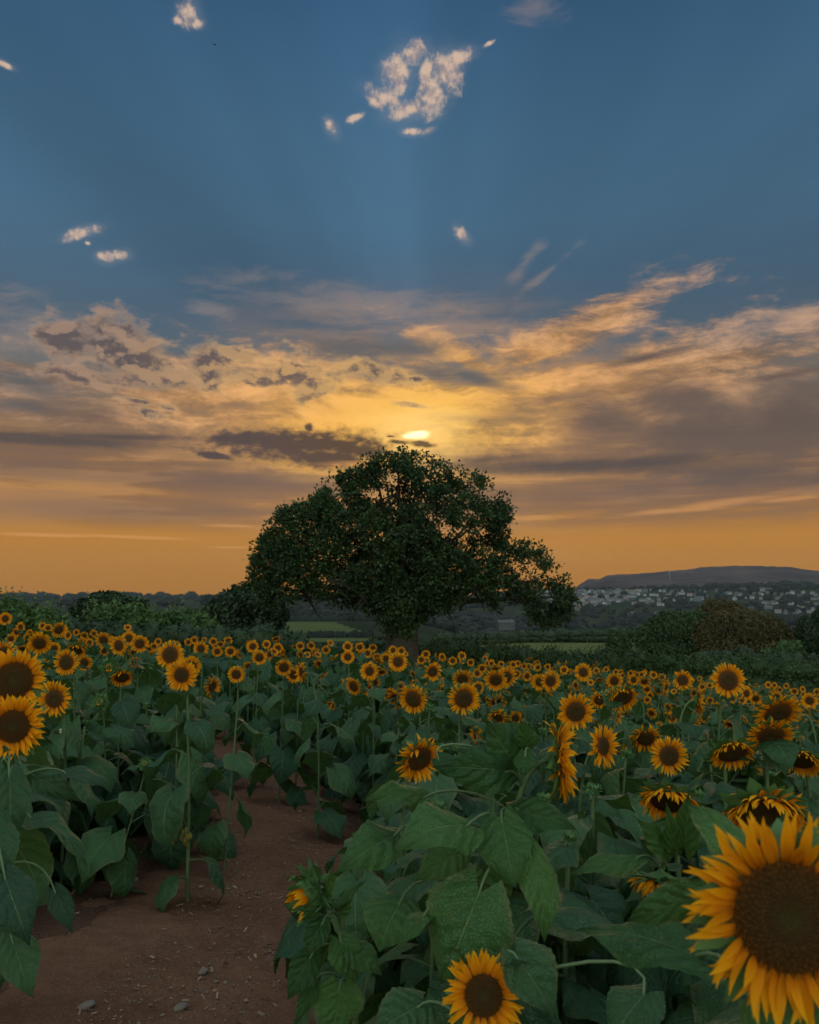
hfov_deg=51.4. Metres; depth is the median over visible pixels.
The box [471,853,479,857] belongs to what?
sunflower
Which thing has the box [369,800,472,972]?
sunflower
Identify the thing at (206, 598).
tree
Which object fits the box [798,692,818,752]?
sunflower
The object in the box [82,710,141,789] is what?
sunflower
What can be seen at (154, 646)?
sunflower
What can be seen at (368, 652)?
sunflower
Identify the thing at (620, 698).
sunflower
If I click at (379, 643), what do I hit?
hedge
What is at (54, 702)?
sunflower
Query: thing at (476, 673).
sunflower
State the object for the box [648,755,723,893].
sunflower
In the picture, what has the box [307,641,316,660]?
sunflower
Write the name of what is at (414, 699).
sunflower
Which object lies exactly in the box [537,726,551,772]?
sunflower
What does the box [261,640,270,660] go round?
sunflower
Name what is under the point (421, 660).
sunflower
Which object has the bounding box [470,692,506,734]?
sunflower
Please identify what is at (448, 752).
sunflower
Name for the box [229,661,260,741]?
sunflower
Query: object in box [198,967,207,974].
stone
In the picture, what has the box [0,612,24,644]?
sunflower
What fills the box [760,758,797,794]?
sunflower
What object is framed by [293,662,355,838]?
sunflower
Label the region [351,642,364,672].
sunflower
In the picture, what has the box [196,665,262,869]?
sunflower
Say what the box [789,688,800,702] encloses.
sunflower
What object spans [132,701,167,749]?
sunflower
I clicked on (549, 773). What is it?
sunflower
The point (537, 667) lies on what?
sunflower
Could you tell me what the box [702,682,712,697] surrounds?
sunflower
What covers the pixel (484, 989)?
sunflower
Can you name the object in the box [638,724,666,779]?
sunflower
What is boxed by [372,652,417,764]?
sunflower
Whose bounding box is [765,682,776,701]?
sunflower
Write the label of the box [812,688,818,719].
sunflower
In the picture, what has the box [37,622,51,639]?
sunflower
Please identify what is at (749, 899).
sunflower
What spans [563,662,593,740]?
sunflower
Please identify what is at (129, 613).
bush
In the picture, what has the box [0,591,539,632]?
valley woodland
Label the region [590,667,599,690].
sunflower
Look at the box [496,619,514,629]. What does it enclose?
house
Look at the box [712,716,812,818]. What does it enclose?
sunflower
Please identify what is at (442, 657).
sunflower
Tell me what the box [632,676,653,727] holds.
sunflower
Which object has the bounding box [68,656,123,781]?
sunflower
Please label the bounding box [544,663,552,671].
sunflower
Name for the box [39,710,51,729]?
sunflower
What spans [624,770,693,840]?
sunflower
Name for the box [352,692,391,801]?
sunflower
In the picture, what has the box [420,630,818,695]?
hedge
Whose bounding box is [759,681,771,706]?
sunflower
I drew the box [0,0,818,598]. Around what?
sky
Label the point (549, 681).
sunflower
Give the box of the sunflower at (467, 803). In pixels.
[383,742,489,879]
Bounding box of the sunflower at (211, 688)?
[171,677,236,859]
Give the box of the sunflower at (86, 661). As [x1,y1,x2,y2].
[67,655,109,733]
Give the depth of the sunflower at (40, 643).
7.15 m
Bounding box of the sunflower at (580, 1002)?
[510,829,626,1023]
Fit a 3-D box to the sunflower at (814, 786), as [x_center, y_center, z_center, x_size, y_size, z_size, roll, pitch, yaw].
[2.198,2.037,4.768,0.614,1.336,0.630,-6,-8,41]
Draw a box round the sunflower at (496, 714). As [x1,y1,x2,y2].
[483,708,508,743]
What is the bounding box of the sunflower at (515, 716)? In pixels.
[508,711,522,722]
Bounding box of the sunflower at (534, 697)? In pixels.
[526,689,552,740]
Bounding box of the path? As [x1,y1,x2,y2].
[0,716,352,1023]
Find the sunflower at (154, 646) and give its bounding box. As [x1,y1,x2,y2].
[150,642,157,651]
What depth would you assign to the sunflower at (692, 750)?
8.29 m
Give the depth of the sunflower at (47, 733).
7.54 m
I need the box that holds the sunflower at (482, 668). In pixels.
[473,664,487,683]
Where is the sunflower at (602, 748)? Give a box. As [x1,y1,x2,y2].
[551,723,624,829]
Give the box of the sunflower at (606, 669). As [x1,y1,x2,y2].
[603,667,609,681]
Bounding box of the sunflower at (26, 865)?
[0,694,111,997]
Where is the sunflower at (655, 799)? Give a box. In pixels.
[624,778,705,1004]
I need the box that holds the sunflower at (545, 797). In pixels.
[475,790,567,854]
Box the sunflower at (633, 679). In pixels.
[614,674,645,723]
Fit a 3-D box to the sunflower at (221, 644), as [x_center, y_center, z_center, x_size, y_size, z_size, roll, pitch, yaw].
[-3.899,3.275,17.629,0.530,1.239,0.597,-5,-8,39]
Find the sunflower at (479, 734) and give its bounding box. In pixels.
[461,726,483,752]
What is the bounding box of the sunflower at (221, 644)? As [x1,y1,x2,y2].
[217,641,224,646]
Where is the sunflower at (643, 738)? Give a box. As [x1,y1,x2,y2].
[616,724,661,793]
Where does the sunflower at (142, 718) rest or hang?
on the ground
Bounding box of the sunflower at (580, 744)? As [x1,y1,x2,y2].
[575,737,590,762]
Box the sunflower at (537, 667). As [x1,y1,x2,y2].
[532,664,540,670]
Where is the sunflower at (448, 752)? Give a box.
[404,733,457,777]
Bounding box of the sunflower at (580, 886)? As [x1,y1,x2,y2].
[532,798,608,898]
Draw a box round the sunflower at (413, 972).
[399,863,598,1023]
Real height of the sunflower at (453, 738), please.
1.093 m
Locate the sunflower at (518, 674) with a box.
[507,669,527,698]
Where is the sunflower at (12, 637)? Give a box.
[5,633,16,649]
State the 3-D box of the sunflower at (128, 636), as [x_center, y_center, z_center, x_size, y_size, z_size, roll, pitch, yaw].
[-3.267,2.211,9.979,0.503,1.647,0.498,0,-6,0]
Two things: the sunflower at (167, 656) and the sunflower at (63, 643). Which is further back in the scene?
the sunflower at (63, 643)
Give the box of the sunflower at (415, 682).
[380,679,434,732]
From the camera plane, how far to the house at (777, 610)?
972.51 m
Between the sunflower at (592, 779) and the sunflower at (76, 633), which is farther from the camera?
the sunflower at (76, 633)
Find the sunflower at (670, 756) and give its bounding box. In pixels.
[615,736,702,878]
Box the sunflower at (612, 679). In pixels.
[596,672,638,742]
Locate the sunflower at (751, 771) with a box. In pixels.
[698,760,762,812]
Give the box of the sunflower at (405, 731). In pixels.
[380,710,418,774]
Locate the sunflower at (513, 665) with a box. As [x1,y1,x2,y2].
[509,661,516,670]
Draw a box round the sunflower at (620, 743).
[611,724,634,773]
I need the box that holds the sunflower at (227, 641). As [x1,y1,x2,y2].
[216,636,238,673]
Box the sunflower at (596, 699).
[587,691,634,772]
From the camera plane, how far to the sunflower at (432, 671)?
7.82 m
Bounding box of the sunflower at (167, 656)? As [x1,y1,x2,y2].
[142,640,211,869]
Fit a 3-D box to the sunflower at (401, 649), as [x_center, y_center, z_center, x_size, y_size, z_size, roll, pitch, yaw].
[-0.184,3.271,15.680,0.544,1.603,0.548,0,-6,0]
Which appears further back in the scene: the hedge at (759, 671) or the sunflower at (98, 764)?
the hedge at (759, 671)
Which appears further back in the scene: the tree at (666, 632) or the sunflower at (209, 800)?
the tree at (666, 632)
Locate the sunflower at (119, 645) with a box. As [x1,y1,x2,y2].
[107,636,150,708]
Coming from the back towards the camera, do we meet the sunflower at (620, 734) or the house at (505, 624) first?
the house at (505, 624)
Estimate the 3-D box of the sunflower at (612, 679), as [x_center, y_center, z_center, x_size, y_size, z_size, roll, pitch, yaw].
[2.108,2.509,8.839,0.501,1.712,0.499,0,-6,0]
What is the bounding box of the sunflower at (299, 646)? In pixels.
[294,641,307,664]
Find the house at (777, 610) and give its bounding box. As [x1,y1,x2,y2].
[774,609,781,612]
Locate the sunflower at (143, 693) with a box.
[121,635,161,725]
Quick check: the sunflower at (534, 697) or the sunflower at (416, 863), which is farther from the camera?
the sunflower at (534, 697)
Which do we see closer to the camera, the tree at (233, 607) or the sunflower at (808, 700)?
the sunflower at (808, 700)
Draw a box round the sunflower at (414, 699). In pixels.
[386,684,442,882]
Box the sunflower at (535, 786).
[479,746,558,850]
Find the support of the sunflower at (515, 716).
on the ground
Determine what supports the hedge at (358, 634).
on the ground
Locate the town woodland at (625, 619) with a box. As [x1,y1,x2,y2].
[515,580,818,633]
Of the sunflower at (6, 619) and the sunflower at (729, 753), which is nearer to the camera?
the sunflower at (729, 753)
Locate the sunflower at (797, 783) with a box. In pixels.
[770,735,818,800]
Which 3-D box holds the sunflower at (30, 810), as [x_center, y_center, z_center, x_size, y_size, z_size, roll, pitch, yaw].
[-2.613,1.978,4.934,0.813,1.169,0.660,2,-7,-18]
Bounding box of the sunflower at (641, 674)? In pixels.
[637,671,644,693]
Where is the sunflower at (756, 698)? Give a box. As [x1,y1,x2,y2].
[746,693,765,736]
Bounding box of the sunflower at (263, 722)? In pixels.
[222,650,278,784]
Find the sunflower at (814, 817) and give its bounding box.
[795,794,818,829]
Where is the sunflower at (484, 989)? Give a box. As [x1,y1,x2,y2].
[376,936,665,1023]
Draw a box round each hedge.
[69,617,310,677]
[305,629,348,637]
[307,636,425,660]
[347,629,374,637]
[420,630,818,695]
[436,626,638,645]
[692,644,818,667]
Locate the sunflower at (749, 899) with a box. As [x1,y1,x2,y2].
[576,802,818,1023]
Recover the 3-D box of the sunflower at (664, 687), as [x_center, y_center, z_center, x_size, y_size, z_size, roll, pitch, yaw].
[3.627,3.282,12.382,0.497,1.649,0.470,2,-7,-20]
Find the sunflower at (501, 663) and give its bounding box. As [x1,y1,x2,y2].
[497,661,505,670]
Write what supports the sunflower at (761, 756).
on the ground
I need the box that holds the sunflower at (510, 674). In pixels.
[486,666,526,722]
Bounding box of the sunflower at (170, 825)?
[145,657,233,912]
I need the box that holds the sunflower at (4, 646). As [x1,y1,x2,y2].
[0,641,46,735]
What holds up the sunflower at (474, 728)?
on the ground
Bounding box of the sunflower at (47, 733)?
[43,723,68,804]
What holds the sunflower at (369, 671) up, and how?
on the ground
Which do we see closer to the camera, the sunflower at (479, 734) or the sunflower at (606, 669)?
the sunflower at (479, 734)
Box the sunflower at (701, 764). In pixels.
[697,727,723,775]
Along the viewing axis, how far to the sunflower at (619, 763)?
6.43 m
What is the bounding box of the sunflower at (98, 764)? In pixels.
[38,720,116,880]
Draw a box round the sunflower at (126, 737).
[84,693,140,838]
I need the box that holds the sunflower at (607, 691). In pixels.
[591,688,618,733]
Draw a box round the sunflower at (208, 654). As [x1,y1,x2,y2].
[200,637,223,690]
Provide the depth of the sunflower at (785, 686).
23.40 m
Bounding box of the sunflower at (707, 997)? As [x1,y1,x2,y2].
[665,924,726,1023]
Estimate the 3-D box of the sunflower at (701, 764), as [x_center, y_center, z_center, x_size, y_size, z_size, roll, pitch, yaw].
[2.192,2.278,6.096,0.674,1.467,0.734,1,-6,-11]
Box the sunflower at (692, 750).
[685,725,713,752]
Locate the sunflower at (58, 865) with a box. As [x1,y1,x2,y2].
[1,738,87,905]
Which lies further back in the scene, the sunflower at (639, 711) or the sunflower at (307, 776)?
the sunflower at (639, 711)
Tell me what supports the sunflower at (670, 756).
on the ground
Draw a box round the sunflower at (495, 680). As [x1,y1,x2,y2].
[481,669,513,743]
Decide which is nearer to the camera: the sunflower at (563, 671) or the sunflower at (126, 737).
the sunflower at (126, 737)
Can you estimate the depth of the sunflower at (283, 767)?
8.70 m
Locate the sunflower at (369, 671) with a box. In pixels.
[349,661,398,795]
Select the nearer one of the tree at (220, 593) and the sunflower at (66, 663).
the sunflower at (66, 663)
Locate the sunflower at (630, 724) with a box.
[624,721,657,778]
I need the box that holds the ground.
[0,588,818,993]
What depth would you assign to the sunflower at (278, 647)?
13.46 m
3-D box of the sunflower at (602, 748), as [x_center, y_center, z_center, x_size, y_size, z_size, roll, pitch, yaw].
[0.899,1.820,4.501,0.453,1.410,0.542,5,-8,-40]
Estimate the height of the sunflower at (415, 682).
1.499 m
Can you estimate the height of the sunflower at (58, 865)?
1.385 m
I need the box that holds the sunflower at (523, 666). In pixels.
[521,663,527,672]
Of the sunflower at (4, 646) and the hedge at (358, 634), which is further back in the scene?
the hedge at (358, 634)
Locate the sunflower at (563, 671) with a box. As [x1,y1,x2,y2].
[556,665,571,695]
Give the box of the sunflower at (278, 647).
[265,642,287,694]
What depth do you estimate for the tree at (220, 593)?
1096.16 m
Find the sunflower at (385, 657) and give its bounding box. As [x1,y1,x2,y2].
[380,652,398,690]
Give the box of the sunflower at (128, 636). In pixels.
[108,631,149,712]
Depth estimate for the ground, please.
111.70 m
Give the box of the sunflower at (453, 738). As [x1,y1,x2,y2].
[445,733,457,741]
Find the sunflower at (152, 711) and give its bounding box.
[133,699,159,724]
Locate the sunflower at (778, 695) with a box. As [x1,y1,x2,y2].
[770,691,782,698]
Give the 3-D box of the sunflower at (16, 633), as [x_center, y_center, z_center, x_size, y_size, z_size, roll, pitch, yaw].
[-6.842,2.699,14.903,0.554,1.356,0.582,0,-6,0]
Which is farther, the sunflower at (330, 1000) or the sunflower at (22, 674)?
the sunflower at (22, 674)
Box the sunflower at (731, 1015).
[706,1003,739,1023]
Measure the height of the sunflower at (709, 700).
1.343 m
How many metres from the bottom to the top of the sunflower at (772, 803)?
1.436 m
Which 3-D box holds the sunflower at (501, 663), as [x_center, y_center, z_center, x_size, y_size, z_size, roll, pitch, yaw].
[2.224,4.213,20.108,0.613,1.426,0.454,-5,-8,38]
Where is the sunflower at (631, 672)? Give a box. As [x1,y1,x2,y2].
[623,670,637,691]
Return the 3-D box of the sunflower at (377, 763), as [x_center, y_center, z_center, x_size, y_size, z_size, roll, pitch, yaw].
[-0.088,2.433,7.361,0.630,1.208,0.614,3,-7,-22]
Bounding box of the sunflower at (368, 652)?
[363,648,371,679]
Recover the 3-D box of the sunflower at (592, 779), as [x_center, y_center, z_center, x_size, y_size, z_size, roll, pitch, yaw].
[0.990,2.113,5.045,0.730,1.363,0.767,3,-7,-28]
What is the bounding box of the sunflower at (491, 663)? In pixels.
[486,660,494,672]
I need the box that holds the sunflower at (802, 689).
[796,686,805,699]
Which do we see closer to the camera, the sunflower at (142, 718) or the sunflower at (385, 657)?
the sunflower at (142, 718)
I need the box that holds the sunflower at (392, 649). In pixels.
[388,645,396,687]
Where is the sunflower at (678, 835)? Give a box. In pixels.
[564,792,701,1023]
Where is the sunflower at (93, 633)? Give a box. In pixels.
[90,629,99,646]
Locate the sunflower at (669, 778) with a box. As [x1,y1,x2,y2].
[657,772,712,873]
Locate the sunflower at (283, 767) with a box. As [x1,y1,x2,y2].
[247,659,303,803]
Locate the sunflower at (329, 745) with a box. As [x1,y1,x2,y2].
[316,701,359,798]
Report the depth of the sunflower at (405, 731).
8.84 m
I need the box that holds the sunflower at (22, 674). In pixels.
[0,648,56,988]
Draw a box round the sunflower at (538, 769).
[476,767,546,808]
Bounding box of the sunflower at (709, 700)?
[704,696,713,713]
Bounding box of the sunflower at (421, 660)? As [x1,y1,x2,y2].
[415,656,427,673]
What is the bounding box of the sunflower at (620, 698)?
[589,684,637,839]
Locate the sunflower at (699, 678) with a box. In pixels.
[693,676,702,689]
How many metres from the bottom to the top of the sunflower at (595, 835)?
1.235 m
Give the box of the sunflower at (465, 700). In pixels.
[432,682,485,785]
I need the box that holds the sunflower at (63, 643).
[58,634,68,649]
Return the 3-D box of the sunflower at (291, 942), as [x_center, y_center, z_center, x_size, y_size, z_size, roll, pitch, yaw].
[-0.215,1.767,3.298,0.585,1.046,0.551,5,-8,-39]
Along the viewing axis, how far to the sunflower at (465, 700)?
5.72 m
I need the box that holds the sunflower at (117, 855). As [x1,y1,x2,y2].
[74,757,176,898]
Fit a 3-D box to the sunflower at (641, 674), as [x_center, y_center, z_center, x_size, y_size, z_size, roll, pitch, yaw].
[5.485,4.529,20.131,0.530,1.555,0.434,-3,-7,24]
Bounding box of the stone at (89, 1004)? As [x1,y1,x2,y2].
[77,1000,95,1009]
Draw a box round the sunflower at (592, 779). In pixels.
[547,749,620,837]
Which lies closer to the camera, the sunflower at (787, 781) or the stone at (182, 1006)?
the stone at (182, 1006)
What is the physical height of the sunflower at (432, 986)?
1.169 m
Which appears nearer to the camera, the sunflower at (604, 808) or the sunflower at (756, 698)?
the sunflower at (604, 808)
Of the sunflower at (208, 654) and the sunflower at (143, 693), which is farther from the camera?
the sunflower at (208, 654)
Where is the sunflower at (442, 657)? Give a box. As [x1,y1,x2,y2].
[438,653,449,673]
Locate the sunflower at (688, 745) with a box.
[673,734,712,763]
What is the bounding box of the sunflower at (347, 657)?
[327,649,361,781]
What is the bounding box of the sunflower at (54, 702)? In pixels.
[36,680,100,893]
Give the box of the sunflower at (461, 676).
[444,670,481,748]
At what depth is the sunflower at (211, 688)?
6.63 m
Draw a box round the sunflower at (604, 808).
[581,782,640,887]
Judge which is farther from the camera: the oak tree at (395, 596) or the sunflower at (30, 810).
the oak tree at (395, 596)
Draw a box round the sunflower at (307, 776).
[280,667,324,805]
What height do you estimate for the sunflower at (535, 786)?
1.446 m
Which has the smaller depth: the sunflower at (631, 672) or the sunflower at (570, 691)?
the sunflower at (570, 691)
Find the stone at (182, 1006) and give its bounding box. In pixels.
[173,1002,187,1012]
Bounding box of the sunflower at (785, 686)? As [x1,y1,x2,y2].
[782,683,788,694]
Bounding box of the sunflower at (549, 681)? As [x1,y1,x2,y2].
[521,670,565,748]
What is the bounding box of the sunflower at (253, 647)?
[230,640,279,755]
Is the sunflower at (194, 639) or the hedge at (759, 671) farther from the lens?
the hedge at (759, 671)
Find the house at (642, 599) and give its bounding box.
[639,598,646,601]
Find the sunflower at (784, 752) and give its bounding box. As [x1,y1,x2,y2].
[729,695,802,820]
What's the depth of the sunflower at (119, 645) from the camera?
8.21 m
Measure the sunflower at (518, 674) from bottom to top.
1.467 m
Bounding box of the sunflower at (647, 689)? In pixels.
[641,685,652,707]
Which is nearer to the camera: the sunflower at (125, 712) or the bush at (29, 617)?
the sunflower at (125, 712)
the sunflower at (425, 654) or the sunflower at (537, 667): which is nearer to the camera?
the sunflower at (425, 654)
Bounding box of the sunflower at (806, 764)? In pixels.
[789,747,818,825]
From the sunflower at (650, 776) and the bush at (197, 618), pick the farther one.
the bush at (197, 618)
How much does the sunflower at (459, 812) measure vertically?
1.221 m
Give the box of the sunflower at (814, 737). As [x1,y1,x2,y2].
[798,711,818,758]
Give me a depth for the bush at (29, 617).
19.81 m
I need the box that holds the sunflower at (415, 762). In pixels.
[341,734,442,953]
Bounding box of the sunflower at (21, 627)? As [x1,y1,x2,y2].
[15,621,25,646]
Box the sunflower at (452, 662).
[445,656,456,694]
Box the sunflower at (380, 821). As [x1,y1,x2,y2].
[375,778,418,875]
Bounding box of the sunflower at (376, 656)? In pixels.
[373,653,380,665]
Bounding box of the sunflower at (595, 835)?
[540,782,655,996]
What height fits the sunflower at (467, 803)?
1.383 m
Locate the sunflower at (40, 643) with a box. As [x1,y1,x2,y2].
[26,631,81,730]
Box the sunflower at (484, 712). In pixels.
[461,696,487,739]
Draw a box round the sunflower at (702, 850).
[653,788,710,1023]
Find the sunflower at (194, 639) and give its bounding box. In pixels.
[190,636,202,677]
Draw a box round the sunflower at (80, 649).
[65,641,93,735]
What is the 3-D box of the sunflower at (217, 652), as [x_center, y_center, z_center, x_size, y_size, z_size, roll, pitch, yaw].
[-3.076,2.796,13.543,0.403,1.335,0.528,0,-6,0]
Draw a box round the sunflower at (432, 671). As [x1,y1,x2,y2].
[399,662,449,746]
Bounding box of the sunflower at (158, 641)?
[154,638,162,647]
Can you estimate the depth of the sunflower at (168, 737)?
6.65 m
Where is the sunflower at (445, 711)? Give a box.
[432,708,471,737]
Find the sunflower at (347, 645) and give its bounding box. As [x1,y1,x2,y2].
[339,641,354,696]
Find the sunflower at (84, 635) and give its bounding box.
[80,631,92,649]
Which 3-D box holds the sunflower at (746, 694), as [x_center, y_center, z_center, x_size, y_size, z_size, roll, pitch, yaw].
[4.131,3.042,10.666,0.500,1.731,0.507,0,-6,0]
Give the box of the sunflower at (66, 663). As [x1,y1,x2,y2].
[40,649,113,779]
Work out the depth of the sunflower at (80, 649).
7.81 m
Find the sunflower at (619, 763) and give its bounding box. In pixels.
[596,742,633,789]
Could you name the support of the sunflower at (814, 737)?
on the ground
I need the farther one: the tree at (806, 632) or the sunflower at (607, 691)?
the tree at (806, 632)
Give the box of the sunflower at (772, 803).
[665,777,812,1023]
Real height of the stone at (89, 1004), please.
0.033 m
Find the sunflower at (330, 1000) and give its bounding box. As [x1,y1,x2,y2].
[284,856,382,1023]
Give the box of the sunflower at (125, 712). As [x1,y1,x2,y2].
[88,669,156,831]
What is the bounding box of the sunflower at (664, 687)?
[650,682,675,723]
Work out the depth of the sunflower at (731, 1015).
2.05 m
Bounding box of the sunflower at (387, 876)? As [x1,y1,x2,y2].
[383,770,462,882]
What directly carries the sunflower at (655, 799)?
on the ground
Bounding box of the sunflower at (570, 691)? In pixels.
[562,684,572,697]
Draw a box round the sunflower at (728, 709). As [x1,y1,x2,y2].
[722,696,742,722]
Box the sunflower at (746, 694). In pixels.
[724,686,754,738]
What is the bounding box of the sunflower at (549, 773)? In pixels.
[529,718,591,796]
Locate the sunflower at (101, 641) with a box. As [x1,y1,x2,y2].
[82,632,120,729]
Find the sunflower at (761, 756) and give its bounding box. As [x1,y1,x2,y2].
[755,751,769,770]
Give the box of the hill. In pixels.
[576,566,818,588]
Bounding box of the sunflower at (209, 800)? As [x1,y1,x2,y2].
[141,709,220,830]
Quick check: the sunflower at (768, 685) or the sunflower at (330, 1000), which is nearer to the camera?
the sunflower at (330, 1000)
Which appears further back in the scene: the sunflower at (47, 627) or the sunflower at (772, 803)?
the sunflower at (47, 627)
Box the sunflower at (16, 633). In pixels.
[11,627,31,654]
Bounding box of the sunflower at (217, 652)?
[203,647,228,709]
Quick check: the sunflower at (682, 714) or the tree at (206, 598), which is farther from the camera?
the tree at (206, 598)
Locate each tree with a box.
[56,599,72,606]
[67,590,150,621]
[156,598,184,606]
[193,581,290,630]
[200,594,213,605]
[212,591,224,598]
[238,443,581,670]
[633,609,710,658]
[688,607,794,652]
[695,598,745,614]
[792,604,818,654]
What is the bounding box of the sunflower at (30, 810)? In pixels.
[25,803,32,817]
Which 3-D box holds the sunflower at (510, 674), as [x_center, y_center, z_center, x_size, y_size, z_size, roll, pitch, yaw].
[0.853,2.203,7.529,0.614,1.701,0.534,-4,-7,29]
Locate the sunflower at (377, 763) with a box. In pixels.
[358,723,407,822]
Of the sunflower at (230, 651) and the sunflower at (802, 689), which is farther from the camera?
the sunflower at (802, 689)
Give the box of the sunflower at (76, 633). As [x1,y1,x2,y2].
[72,629,80,641]
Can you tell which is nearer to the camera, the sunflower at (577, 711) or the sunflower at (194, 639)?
the sunflower at (577, 711)
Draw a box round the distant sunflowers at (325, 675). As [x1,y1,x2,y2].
[0,622,818,757]
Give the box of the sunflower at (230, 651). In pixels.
[214,646,241,739]
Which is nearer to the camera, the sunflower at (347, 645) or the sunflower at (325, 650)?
the sunflower at (347, 645)
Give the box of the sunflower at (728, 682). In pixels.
[687,662,746,781]
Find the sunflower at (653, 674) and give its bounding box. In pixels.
[642,671,661,707]
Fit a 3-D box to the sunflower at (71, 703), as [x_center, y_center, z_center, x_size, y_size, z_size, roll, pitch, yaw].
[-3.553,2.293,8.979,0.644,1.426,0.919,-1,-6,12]
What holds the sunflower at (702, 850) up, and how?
on the ground
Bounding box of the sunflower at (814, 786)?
[786,773,818,796]
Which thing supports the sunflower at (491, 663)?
on the ground
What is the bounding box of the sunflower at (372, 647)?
[361,643,383,673]
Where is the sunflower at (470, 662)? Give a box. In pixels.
[466,659,474,684]
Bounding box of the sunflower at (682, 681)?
[659,670,710,750]
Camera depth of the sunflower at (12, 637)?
13.47 m
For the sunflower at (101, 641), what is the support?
on the ground
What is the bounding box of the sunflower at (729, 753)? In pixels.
[686,735,764,878]
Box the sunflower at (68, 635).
[62,630,77,649]
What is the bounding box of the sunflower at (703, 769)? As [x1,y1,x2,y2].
[700,765,710,781]
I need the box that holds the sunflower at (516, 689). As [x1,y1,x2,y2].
[510,671,532,699]
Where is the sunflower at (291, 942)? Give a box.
[273,833,429,1023]
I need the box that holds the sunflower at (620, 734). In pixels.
[572,709,626,795]
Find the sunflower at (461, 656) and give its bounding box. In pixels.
[450,651,466,667]
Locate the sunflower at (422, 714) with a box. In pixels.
[404,703,457,779]
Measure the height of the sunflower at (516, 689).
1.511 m
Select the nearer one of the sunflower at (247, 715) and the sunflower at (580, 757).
the sunflower at (580, 757)
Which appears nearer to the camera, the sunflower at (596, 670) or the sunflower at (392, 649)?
the sunflower at (392, 649)
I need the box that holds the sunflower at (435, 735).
[424,710,464,742]
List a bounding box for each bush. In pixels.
[0,586,73,649]
[75,591,169,628]
[150,597,219,629]
[596,627,632,654]
[760,638,805,654]
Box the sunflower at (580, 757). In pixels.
[572,727,590,768]
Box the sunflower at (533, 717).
[524,674,557,740]
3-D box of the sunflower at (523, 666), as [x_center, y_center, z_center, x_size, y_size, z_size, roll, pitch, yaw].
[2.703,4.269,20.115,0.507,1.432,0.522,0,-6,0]
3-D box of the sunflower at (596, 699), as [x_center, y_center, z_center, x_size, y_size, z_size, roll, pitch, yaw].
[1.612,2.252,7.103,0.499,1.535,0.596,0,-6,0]
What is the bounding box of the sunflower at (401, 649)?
[392,646,408,685]
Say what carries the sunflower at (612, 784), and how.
on the ground
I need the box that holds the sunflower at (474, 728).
[450,726,485,796]
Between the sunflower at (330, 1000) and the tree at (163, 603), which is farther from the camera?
the tree at (163, 603)
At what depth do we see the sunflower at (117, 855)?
5.46 m
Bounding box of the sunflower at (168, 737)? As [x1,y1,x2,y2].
[136,655,215,843]
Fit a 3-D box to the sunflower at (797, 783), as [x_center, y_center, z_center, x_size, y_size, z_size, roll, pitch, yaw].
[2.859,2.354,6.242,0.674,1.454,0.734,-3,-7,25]
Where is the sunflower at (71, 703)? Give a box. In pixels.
[51,670,90,728]
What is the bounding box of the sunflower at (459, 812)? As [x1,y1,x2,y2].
[393,745,504,879]
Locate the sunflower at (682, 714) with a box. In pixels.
[664,686,704,782]
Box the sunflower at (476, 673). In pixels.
[473,668,483,682]
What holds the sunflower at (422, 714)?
on the ground
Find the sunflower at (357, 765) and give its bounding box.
[337,678,394,807]
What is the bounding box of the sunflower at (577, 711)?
[538,692,596,815]
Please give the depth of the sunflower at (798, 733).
8.39 m
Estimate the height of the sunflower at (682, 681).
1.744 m
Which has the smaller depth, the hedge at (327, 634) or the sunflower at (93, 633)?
the sunflower at (93, 633)
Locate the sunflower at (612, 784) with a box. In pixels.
[595,747,686,876]
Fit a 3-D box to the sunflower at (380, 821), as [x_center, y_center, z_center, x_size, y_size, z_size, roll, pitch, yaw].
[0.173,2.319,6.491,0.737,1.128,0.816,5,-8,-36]
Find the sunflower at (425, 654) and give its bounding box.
[417,650,434,694]
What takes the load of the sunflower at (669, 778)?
on the ground
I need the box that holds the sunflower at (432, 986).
[350,849,470,1023]
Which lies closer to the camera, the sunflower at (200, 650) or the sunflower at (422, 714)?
the sunflower at (422, 714)
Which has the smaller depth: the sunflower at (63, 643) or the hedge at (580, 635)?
the sunflower at (63, 643)
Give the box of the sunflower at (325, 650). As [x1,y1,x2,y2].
[321,645,332,662]
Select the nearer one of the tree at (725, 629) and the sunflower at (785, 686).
the sunflower at (785, 686)
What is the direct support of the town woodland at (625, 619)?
on the ground
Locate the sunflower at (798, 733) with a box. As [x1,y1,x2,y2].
[795,730,813,752]
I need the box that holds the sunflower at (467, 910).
[335,720,611,983]
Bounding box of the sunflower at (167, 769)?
[119,704,204,830]
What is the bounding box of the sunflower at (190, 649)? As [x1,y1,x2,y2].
[184,639,200,690]
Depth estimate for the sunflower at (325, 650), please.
15.60 m
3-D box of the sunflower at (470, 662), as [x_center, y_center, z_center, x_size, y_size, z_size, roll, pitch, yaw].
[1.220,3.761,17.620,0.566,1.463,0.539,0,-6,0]
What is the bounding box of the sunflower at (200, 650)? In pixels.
[189,641,230,757]
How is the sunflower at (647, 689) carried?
on the ground
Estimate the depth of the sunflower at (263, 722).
9.37 m
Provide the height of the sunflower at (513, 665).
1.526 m
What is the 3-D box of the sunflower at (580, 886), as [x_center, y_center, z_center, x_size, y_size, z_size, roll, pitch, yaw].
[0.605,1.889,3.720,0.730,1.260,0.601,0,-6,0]
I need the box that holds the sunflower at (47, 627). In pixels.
[43,624,51,630]
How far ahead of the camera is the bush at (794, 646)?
55.73 m
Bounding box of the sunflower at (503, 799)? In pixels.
[456,782,525,865]
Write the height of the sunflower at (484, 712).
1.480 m
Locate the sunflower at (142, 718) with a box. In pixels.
[114,707,160,836]
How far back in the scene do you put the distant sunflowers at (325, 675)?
13.01 m

